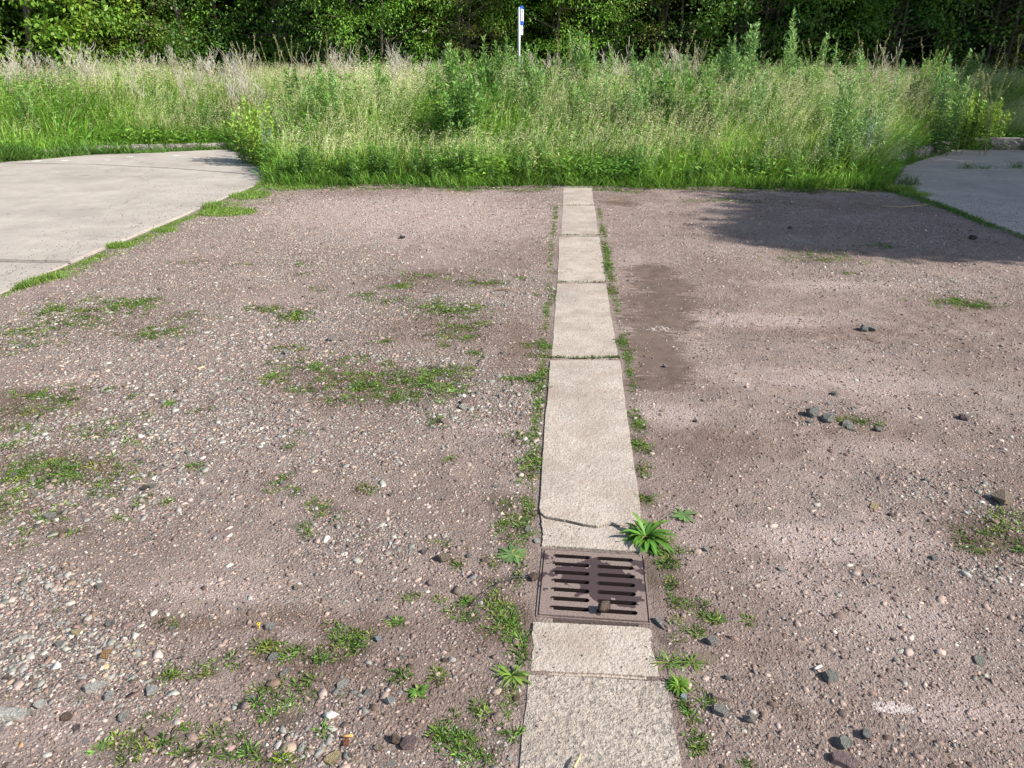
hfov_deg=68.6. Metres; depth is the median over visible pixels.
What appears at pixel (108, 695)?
stone
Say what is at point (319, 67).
goldenrod
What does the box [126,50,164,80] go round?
dry stalks
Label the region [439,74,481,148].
nettle
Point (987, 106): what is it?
dock
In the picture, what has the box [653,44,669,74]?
dock
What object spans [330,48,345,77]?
dry stalk
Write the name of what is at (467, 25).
hawthorn shrub
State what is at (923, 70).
goldenrod
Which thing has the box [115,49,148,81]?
dry stalks
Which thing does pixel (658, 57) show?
mugwort
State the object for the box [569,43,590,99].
dock
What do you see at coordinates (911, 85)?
nettle
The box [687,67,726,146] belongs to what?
goldenrod
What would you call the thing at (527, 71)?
goldenrod
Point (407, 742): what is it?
stone
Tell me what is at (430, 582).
stone
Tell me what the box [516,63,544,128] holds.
mugwort
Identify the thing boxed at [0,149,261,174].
pavement
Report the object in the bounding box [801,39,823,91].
dock
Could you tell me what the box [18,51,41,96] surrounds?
dry stalks
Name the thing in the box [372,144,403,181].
nettle
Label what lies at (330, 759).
stone
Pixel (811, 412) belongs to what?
stone
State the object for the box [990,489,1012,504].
stone
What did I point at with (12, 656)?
stone
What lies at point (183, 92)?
dry stalks
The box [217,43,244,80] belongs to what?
dry stalks
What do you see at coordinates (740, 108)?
goldenrod
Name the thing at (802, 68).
goldenrod
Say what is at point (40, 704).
stone
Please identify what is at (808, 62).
mugwort
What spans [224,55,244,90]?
dry stalks
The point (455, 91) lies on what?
nettle
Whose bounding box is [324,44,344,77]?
dry stalks
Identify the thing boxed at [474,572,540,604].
twig
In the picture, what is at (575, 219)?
concrete slab
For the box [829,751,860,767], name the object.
stone
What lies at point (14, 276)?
pavement
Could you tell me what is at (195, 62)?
dry stalks
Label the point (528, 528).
stone
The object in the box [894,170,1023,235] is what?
pavement
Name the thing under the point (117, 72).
mugwort
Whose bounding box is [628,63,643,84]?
mugwort
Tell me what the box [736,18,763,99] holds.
mugwort
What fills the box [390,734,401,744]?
stone
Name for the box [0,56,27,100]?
dry stalks
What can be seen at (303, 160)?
nettle
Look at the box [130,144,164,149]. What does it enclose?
kerb stone
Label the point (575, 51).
mugwort
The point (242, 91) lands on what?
dry stalks
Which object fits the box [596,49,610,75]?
dry stalks
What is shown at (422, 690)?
weed tuft
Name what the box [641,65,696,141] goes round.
nettle
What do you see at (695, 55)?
dry stalks
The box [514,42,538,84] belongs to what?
mugwort
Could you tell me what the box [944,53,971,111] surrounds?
dock
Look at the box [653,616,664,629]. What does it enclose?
stone
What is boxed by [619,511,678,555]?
dandelion
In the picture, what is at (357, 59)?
dry stalks
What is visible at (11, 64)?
dry stalks
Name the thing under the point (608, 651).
concrete slab
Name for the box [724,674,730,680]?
stone
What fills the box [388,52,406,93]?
dry stalks
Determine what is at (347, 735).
cigarette butt
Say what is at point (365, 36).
woodland tree
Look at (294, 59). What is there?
dock
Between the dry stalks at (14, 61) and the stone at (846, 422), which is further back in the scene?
the dry stalks at (14, 61)
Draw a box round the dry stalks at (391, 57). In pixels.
[385,40,401,74]
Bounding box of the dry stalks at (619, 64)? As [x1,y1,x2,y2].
[608,36,633,84]
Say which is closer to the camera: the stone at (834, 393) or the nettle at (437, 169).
the stone at (834, 393)
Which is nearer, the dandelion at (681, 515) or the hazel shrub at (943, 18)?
the dandelion at (681, 515)
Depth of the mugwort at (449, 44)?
14.15 m
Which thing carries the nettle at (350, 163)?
on the ground at (668, 355)
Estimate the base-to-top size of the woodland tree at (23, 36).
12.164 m
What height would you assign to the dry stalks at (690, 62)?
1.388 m
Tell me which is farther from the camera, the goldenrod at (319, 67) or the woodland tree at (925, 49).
the woodland tree at (925, 49)
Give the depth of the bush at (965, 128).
13.28 m
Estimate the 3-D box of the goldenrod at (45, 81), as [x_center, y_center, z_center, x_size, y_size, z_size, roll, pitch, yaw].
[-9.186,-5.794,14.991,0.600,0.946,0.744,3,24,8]
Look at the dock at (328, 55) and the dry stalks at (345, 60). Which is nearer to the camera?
the dock at (328, 55)
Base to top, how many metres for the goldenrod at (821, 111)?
0.966 m
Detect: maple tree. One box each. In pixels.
[0,0,146,77]
[13,0,219,78]
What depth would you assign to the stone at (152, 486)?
3.02 m
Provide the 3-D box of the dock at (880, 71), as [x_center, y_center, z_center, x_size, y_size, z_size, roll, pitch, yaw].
[6.305,-4.964,12.869,0.333,1.516,0.362,-12,26,-24]
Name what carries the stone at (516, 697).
on the ground at (668, 355)
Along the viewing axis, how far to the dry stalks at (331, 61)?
15.58 m
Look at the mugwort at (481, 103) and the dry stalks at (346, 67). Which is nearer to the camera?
the mugwort at (481, 103)
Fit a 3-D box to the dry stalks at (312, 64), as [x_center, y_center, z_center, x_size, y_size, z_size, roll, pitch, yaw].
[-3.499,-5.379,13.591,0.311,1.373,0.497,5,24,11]
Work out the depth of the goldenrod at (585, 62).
12.35 m
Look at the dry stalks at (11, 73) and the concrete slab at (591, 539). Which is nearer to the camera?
the concrete slab at (591, 539)
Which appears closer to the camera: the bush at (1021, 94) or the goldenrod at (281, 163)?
the goldenrod at (281, 163)
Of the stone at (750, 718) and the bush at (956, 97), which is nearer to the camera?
the stone at (750, 718)
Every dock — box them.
[231,33,258,96]
[258,64,281,115]
[272,34,293,72]
[275,38,298,79]
[312,40,320,75]
[325,34,344,91]
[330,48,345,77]
[553,36,576,83]
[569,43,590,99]
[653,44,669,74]
[672,29,695,87]
[687,40,704,69]
[778,47,796,85]
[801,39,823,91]
[829,37,854,83]
[844,53,860,81]
[859,31,890,86]
[873,47,901,105]
[900,64,927,132]
[911,61,931,108]
[921,40,948,80]
[921,53,942,102]
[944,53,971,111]
[955,53,1003,154]
[975,43,1002,97]
[979,71,1007,154]
[979,71,1011,130]
[1002,34,1023,93]
[1004,65,1023,111]
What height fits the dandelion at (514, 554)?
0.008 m
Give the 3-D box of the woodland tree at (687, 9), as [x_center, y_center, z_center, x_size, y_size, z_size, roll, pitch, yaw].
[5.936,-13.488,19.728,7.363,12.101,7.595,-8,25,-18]
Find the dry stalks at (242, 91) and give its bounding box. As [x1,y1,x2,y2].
[229,73,256,121]
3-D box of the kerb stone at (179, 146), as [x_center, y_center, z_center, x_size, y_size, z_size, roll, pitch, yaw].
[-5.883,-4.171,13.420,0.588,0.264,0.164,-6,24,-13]
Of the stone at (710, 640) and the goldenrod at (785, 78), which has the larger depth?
the goldenrod at (785, 78)
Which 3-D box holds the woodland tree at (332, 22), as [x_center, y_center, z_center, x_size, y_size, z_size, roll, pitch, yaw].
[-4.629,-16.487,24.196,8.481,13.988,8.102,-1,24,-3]
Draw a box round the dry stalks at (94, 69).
[75,45,107,91]
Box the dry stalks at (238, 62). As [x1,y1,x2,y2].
[222,50,247,98]
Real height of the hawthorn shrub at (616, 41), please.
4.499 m
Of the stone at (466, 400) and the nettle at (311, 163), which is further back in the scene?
the nettle at (311, 163)
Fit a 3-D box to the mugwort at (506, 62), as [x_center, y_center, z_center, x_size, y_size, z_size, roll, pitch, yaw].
[-0.146,-5.171,12.808,0.778,1.554,0.491,9,26,20]
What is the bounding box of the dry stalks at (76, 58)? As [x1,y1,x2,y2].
[57,48,103,80]
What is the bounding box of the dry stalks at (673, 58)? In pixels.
[661,49,692,80]
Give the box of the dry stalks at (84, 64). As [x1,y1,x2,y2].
[60,42,99,98]
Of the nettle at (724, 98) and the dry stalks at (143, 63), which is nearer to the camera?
the nettle at (724, 98)
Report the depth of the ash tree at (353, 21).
18.55 m
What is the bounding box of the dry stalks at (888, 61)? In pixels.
[878,38,902,74]
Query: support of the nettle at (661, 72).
on the ground at (668, 355)
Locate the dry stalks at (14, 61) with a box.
[0,36,20,89]
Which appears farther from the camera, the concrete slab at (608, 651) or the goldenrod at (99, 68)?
the goldenrod at (99, 68)
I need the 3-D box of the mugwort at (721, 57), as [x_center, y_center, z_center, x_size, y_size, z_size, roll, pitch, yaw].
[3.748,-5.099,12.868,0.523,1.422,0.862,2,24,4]
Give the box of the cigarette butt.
[343,734,352,737]
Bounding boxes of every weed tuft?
[163,398,174,405]
[409,684,427,698]
[653,649,684,673]
[667,674,691,695]
[679,652,707,673]
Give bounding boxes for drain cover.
[536,548,650,626]
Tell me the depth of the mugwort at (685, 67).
13.34 m
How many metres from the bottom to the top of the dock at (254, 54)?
1.630 m
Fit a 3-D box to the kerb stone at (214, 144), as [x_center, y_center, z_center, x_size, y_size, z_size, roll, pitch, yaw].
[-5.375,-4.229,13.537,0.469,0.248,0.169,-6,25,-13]
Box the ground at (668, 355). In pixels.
[0,59,1023,767]
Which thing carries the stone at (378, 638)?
on the ground at (668, 355)
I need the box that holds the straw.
[573,753,581,767]
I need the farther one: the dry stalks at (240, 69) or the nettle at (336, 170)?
the dry stalks at (240, 69)
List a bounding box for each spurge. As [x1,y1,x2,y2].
[519,142,563,175]
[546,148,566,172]
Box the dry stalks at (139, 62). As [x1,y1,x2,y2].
[134,48,156,99]
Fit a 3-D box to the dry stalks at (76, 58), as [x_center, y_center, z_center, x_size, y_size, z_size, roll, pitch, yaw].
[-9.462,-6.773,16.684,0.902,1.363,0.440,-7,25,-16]
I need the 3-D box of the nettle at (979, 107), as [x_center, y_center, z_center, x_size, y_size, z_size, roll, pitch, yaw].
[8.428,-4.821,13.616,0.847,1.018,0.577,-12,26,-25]
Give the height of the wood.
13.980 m
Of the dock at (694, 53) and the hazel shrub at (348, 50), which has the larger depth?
the hazel shrub at (348, 50)
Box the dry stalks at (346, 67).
[335,54,357,91]
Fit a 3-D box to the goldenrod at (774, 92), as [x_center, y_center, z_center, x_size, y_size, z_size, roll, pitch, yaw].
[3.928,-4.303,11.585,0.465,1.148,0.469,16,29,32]
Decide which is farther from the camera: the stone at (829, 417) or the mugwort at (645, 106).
the mugwort at (645, 106)
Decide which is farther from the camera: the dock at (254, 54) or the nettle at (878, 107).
the dock at (254, 54)
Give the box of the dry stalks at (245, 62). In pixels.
[226,50,250,105]
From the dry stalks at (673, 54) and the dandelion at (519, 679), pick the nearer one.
the dandelion at (519, 679)
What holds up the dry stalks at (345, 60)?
on the ground at (668, 355)
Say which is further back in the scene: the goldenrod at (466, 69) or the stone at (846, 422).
the goldenrod at (466, 69)
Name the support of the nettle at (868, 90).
on the ground at (668, 355)
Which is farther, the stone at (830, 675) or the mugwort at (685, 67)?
the mugwort at (685, 67)
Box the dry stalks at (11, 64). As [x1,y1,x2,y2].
[0,47,19,80]
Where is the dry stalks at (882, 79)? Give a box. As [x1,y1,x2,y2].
[868,64,900,100]
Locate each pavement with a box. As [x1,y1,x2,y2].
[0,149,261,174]
[0,163,262,263]
[0,262,69,293]
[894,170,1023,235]
[899,149,1023,172]
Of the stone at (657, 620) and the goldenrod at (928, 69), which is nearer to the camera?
the stone at (657, 620)
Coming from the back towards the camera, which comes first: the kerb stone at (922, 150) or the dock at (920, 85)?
the dock at (920, 85)
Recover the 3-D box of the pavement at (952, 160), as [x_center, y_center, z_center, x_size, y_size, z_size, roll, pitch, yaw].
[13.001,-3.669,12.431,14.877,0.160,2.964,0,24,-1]
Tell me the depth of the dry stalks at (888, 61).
15.46 m
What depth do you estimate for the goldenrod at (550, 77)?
13.30 m
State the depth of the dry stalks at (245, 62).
14.69 m
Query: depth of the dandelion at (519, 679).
2.09 m
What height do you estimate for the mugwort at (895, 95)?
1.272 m
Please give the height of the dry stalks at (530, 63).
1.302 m
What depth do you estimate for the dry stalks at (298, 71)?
14.54 m
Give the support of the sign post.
on the ground at (668, 355)
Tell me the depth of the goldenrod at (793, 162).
9.69 m
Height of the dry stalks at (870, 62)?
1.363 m
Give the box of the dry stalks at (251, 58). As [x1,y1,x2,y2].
[243,50,264,82]
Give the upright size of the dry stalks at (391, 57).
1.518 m
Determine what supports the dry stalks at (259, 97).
on the ground at (668, 355)
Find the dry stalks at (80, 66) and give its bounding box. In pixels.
[68,44,91,86]
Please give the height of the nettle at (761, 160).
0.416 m
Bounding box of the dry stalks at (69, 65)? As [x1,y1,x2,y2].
[41,44,88,98]
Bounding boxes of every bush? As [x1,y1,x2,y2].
[222,95,291,163]
[235,110,289,166]
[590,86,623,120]
[915,102,943,139]
[931,89,991,149]
[940,88,969,110]
[972,94,1013,146]
[997,79,1023,121]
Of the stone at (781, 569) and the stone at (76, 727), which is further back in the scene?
the stone at (781, 569)
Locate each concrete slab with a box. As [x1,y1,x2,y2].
[520,675,681,767]
[531,622,658,680]
[539,360,640,527]
[540,515,644,552]
[552,283,617,359]
[557,237,604,283]
[561,206,597,236]
[563,185,593,205]
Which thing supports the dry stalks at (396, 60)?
on the ground at (668, 355)
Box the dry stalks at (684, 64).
[674,55,698,88]
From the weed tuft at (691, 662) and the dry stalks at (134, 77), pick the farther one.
the dry stalks at (134, 77)
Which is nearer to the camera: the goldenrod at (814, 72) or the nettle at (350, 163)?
the nettle at (350, 163)
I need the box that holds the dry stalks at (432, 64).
[422,53,441,79]
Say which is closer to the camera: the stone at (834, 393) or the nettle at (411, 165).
the stone at (834, 393)
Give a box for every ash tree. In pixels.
[100,0,295,75]
[300,0,480,77]
[475,0,649,79]
[725,0,915,72]
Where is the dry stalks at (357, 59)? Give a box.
[339,41,374,81]
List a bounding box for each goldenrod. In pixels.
[10,82,38,132]
[38,69,67,108]
[44,70,75,101]
[87,62,110,78]
[279,156,298,172]
[308,57,329,112]
[310,67,342,137]
[368,60,406,133]
[389,63,435,102]
[438,46,476,93]
[454,34,493,102]
[458,141,485,178]
[476,40,507,103]
[509,68,557,99]
[510,47,530,92]
[513,140,534,184]
[517,42,547,107]
[523,68,546,96]
[536,131,557,177]
[544,62,566,105]
[552,56,578,77]
[563,78,595,143]
[573,42,618,95]
[641,47,655,80]
[651,70,707,120]
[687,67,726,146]
[692,77,727,113]
[701,61,715,80]
[717,98,761,142]
[756,66,782,122]
[766,58,788,117]
[788,148,810,179]
[790,65,825,99]
[791,89,833,141]
[797,65,829,116]
[855,51,885,96]
[912,58,940,118]
[921,49,948,79]
[924,49,945,93]
[939,54,959,82]
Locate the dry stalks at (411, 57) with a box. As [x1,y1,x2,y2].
[392,48,431,86]
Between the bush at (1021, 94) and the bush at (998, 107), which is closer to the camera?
the bush at (998, 107)
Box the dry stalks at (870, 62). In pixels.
[855,46,882,75]
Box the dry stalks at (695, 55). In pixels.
[677,42,706,70]
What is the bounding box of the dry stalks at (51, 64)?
[35,54,63,102]
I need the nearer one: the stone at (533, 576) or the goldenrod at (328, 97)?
the stone at (533, 576)
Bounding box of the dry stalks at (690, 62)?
[676,47,698,77]
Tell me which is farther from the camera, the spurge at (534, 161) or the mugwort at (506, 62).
the mugwort at (506, 62)
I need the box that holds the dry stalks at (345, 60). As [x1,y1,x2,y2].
[329,40,361,77]
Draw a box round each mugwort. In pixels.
[10,63,40,90]
[100,57,131,94]
[304,63,342,128]
[440,39,457,84]
[465,87,484,126]
[481,31,528,106]
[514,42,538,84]
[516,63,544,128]
[563,27,588,95]
[576,77,610,126]
[587,40,620,82]
[609,74,643,143]
[626,81,653,144]
[627,45,647,90]
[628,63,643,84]
[636,147,658,179]
[644,40,666,83]
[650,68,677,122]
[664,56,683,92]
[679,55,691,93]
[707,34,744,94]
[708,55,736,91]
[715,42,750,102]
[726,32,754,120]
[734,71,771,135]
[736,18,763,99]
[753,58,777,86]
[776,4,834,108]
[779,48,799,77]
[798,56,811,72]
[810,125,842,176]
[827,42,865,108]
[827,69,858,172]
[845,104,872,173]
[846,140,860,171]
[853,69,904,130]
[856,102,885,166]
[881,58,908,95]
[919,65,959,107]
[927,51,971,155]
[927,67,948,119]
[948,66,966,100]
[961,45,985,91]
[972,81,1001,114]
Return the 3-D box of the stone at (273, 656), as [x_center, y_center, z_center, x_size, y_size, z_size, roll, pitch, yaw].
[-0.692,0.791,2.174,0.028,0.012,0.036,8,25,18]
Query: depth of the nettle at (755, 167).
9.84 m
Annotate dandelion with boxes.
[490,664,532,688]
[496,544,526,564]
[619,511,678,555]
[671,506,696,522]
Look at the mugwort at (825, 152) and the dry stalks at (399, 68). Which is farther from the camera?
the dry stalks at (399, 68)
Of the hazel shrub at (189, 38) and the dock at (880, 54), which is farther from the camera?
the hazel shrub at (189, 38)
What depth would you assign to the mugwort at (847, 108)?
9.68 m
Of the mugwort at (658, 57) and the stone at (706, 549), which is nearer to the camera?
the stone at (706, 549)
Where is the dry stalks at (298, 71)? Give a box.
[288,55,305,93]
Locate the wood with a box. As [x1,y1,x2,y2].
[1,0,985,67]
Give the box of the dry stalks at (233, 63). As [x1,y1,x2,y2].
[210,52,241,94]
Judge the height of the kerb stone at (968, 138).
0.346 m
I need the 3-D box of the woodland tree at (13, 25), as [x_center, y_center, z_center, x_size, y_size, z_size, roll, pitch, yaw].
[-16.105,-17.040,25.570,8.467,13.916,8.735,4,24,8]
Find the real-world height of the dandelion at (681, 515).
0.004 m
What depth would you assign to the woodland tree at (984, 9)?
20.57 m
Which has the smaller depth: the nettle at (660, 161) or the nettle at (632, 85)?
the nettle at (660, 161)
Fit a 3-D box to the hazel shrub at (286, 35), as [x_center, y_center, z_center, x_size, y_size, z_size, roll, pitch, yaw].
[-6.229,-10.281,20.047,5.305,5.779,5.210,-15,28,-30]
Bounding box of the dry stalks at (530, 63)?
[518,53,538,83]
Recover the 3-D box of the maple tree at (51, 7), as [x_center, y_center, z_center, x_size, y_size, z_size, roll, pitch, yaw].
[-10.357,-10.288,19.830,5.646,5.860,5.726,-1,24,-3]
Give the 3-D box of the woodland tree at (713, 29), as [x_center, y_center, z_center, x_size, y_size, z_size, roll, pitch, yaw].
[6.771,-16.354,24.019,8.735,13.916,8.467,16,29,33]
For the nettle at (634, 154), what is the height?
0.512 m
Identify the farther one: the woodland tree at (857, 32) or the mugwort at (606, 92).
the woodland tree at (857, 32)
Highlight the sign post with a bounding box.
[518,6,523,66]
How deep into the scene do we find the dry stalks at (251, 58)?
15.72 m
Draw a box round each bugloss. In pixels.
[257,117,270,156]
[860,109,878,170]
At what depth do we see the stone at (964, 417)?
3.58 m
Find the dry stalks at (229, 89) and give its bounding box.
[203,62,239,126]
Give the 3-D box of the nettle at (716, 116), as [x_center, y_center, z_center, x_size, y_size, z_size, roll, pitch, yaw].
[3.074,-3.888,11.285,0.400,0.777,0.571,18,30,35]
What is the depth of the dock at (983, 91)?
13.27 m
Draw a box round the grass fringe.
[0,136,1023,358]
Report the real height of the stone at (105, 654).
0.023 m
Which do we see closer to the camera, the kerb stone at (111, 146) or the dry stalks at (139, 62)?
the kerb stone at (111, 146)
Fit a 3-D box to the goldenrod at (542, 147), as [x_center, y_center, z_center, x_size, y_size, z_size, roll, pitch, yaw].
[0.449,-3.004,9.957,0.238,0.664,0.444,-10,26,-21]
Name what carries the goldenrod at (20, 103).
on the ground at (668, 355)
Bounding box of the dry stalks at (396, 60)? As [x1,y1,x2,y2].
[387,45,410,99]
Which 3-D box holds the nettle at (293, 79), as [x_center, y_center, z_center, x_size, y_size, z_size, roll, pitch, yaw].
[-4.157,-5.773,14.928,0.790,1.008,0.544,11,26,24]
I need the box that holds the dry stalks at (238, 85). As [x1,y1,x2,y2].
[224,64,245,110]
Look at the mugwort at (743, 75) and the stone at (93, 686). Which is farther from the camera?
the mugwort at (743, 75)
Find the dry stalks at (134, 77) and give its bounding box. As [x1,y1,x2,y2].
[121,65,146,115]
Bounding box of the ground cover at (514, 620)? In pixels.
[0,184,1023,767]
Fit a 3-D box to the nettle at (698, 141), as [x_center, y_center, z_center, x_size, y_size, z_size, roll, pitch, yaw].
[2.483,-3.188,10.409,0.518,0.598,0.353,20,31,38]
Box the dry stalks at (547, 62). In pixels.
[531,53,550,75]
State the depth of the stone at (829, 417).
3.53 m
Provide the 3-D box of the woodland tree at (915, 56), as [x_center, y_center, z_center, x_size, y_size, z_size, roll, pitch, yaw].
[16.228,-15.551,22.077,8.481,13.988,8.102,1,24,1]
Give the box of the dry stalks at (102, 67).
[80,52,116,105]
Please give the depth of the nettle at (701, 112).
11.29 m
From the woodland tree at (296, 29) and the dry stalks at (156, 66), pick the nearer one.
the dry stalks at (156, 66)
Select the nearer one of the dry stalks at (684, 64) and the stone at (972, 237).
the stone at (972, 237)
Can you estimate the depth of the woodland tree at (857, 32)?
20.00 m
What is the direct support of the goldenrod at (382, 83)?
on the ground at (668, 355)
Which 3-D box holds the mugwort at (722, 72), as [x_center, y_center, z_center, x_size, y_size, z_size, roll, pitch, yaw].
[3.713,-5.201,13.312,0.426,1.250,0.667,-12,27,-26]
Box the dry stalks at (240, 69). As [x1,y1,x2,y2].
[219,54,256,85]
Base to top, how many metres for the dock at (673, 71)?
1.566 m
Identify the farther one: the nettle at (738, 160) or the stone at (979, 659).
the nettle at (738, 160)
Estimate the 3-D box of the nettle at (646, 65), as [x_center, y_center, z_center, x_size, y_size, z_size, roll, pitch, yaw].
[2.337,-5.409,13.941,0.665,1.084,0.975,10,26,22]
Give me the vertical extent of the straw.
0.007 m
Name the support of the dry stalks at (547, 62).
on the ground at (668, 355)
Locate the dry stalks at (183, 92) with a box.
[173,65,197,125]
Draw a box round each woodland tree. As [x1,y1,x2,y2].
[0,0,21,68]
[0,0,104,73]
[0,21,43,53]
[1,0,223,71]
[2,0,98,74]
[104,0,315,82]
[212,3,362,64]
[228,0,419,78]
[281,0,446,73]
[318,0,516,80]
[417,0,597,80]
[426,0,595,73]
[506,0,716,72]
[533,0,729,70]
[608,0,783,70]
[624,0,830,70]
[707,0,945,75]
[729,3,945,62]
[829,1,988,60]
[833,0,1023,84]
[911,4,1020,68]
[935,0,1023,84]
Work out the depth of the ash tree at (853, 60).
18.71 m
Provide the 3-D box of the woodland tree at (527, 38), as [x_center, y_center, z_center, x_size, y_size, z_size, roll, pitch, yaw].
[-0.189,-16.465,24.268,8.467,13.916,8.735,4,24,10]
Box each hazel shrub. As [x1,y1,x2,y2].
[0,1,35,71]
[88,0,297,81]
[172,0,366,78]
[250,0,428,77]
[568,0,766,75]
[651,0,866,73]
[799,0,1023,74]
[869,0,1023,79]
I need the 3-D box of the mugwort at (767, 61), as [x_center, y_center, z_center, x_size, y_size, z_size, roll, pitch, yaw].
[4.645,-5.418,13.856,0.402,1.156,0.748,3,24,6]
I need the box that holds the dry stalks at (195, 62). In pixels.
[172,49,207,85]
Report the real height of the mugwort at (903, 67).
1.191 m
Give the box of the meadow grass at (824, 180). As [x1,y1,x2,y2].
[0,65,1023,190]
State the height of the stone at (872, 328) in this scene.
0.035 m
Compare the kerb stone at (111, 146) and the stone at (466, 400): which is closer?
the stone at (466, 400)
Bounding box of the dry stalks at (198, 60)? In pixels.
[187,56,207,103]
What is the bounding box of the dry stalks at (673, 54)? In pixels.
[657,46,677,91]
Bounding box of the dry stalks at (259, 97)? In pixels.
[237,70,265,107]
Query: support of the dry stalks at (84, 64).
on the ground at (668, 355)
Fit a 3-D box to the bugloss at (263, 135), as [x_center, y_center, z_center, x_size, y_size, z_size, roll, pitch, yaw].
[-3.651,-3.599,11.167,0.279,0.774,0.174,13,27,26]
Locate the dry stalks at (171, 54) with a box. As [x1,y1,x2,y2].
[164,46,188,94]
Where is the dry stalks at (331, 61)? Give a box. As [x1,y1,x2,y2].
[324,52,335,76]
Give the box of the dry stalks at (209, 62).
[196,46,218,95]
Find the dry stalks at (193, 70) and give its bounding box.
[179,52,202,88]
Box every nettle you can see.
[167,108,188,131]
[197,104,220,138]
[281,67,311,94]
[288,144,308,178]
[294,146,319,180]
[326,157,338,175]
[335,147,366,182]
[365,141,382,176]
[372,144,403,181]
[408,144,437,182]
[410,157,419,171]
[428,62,505,140]
[429,161,440,179]
[438,142,464,175]
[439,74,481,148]
[482,79,515,122]
[483,162,494,184]
[510,151,525,174]
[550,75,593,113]
[618,79,644,105]
[623,144,644,177]
[624,80,648,119]
[628,62,661,87]
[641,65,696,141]
[653,64,680,85]
[658,154,675,174]
[671,132,704,163]
[678,161,695,186]
[682,63,711,96]
[686,99,723,138]
[692,69,716,93]
[693,158,713,181]
[699,99,733,136]
[711,86,731,120]
[711,163,727,183]
[729,157,744,173]
[750,154,772,181]
[751,152,773,175]
[838,165,853,179]
[848,95,889,137]
[852,86,879,109]
[898,73,932,111]
[952,89,988,135]
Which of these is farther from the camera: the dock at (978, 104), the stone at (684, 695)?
the dock at (978, 104)
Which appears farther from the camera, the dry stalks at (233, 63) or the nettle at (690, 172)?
the dry stalks at (233, 63)
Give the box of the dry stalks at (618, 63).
[598,50,628,83]
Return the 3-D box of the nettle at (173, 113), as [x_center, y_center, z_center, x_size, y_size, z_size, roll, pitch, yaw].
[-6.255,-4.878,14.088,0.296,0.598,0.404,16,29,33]
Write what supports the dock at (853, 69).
on the ground at (668, 355)
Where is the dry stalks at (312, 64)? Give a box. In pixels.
[301,48,327,100]
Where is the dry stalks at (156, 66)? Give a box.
[147,51,165,84]
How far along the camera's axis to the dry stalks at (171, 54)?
15.23 m
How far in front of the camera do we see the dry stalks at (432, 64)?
14.62 m
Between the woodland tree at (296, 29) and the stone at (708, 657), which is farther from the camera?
the woodland tree at (296, 29)
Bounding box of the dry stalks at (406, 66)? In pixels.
[387,53,424,88]
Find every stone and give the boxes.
[0,707,26,721]
[8,653,15,658]
[26,708,33,715]
[33,699,46,708]
[42,512,56,518]
[54,640,63,646]
[60,711,72,720]
[71,629,81,634]
[72,724,79,729]
[79,422,86,426]
[82,681,109,693]
[82,737,88,743]
[95,583,103,589]
[96,145,129,149]
[99,649,112,658]
[103,690,114,700]
[104,620,114,626]
[118,711,128,721]
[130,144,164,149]
[145,729,158,737]
[146,684,157,695]
[149,483,155,488]
[165,143,198,148]
[200,142,226,148]
[264,622,275,629]
[267,652,278,661]
[279,666,291,676]
[283,349,290,354]
[294,584,300,589]
[323,749,341,765]
[336,678,349,688]
[343,738,349,745]
[364,687,371,694]
[373,743,382,750]
[375,635,381,641]
[384,696,395,703]
[386,758,395,765]
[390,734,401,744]
[399,735,416,749]
[427,580,433,585]
[437,553,450,561]
[449,550,458,553]
[459,403,466,408]
[460,397,469,403]
[513,694,519,700]
[524,525,531,532]
[528,572,538,580]
[598,601,610,612]
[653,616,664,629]
[679,693,686,700]
[693,651,716,664]
[703,546,709,551]
[705,636,718,644]
[710,692,729,701]
[711,704,728,717]
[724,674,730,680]
[742,715,755,722]
[776,566,785,571]
[806,407,818,417]
[820,412,834,422]
[822,669,838,682]
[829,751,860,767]
[830,391,837,395]
[835,735,851,748]
[841,420,853,426]
[845,425,856,430]
[860,324,868,331]
[862,727,871,738]
[868,325,876,330]
[869,503,878,508]
[874,426,882,431]
[897,152,911,161]
[910,147,925,157]
[922,145,934,155]
[930,555,937,560]
[955,137,989,148]
[959,413,969,420]
[968,235,977,238]
[973,654,984,665]
[988,137,1023,149]
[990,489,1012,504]
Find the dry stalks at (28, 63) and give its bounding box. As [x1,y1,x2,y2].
[6,47,37,83]
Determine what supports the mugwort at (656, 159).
on the ground at (668, 355)
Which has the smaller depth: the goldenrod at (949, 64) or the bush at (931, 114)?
the bush at (931, 114)
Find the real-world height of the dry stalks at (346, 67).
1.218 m
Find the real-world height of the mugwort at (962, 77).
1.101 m
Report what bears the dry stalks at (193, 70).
on the ground at (668, 355)
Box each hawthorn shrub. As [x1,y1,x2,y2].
[51,0,201,79]
[406,0,541,80]
[530,0,683,82]
[977,0,1023,80]
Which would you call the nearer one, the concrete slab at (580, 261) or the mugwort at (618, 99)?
the concrete slab at (580, 261)
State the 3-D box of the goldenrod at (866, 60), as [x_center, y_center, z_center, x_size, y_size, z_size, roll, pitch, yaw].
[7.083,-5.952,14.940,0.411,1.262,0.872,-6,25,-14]
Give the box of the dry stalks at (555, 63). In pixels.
[547,50,562,72]

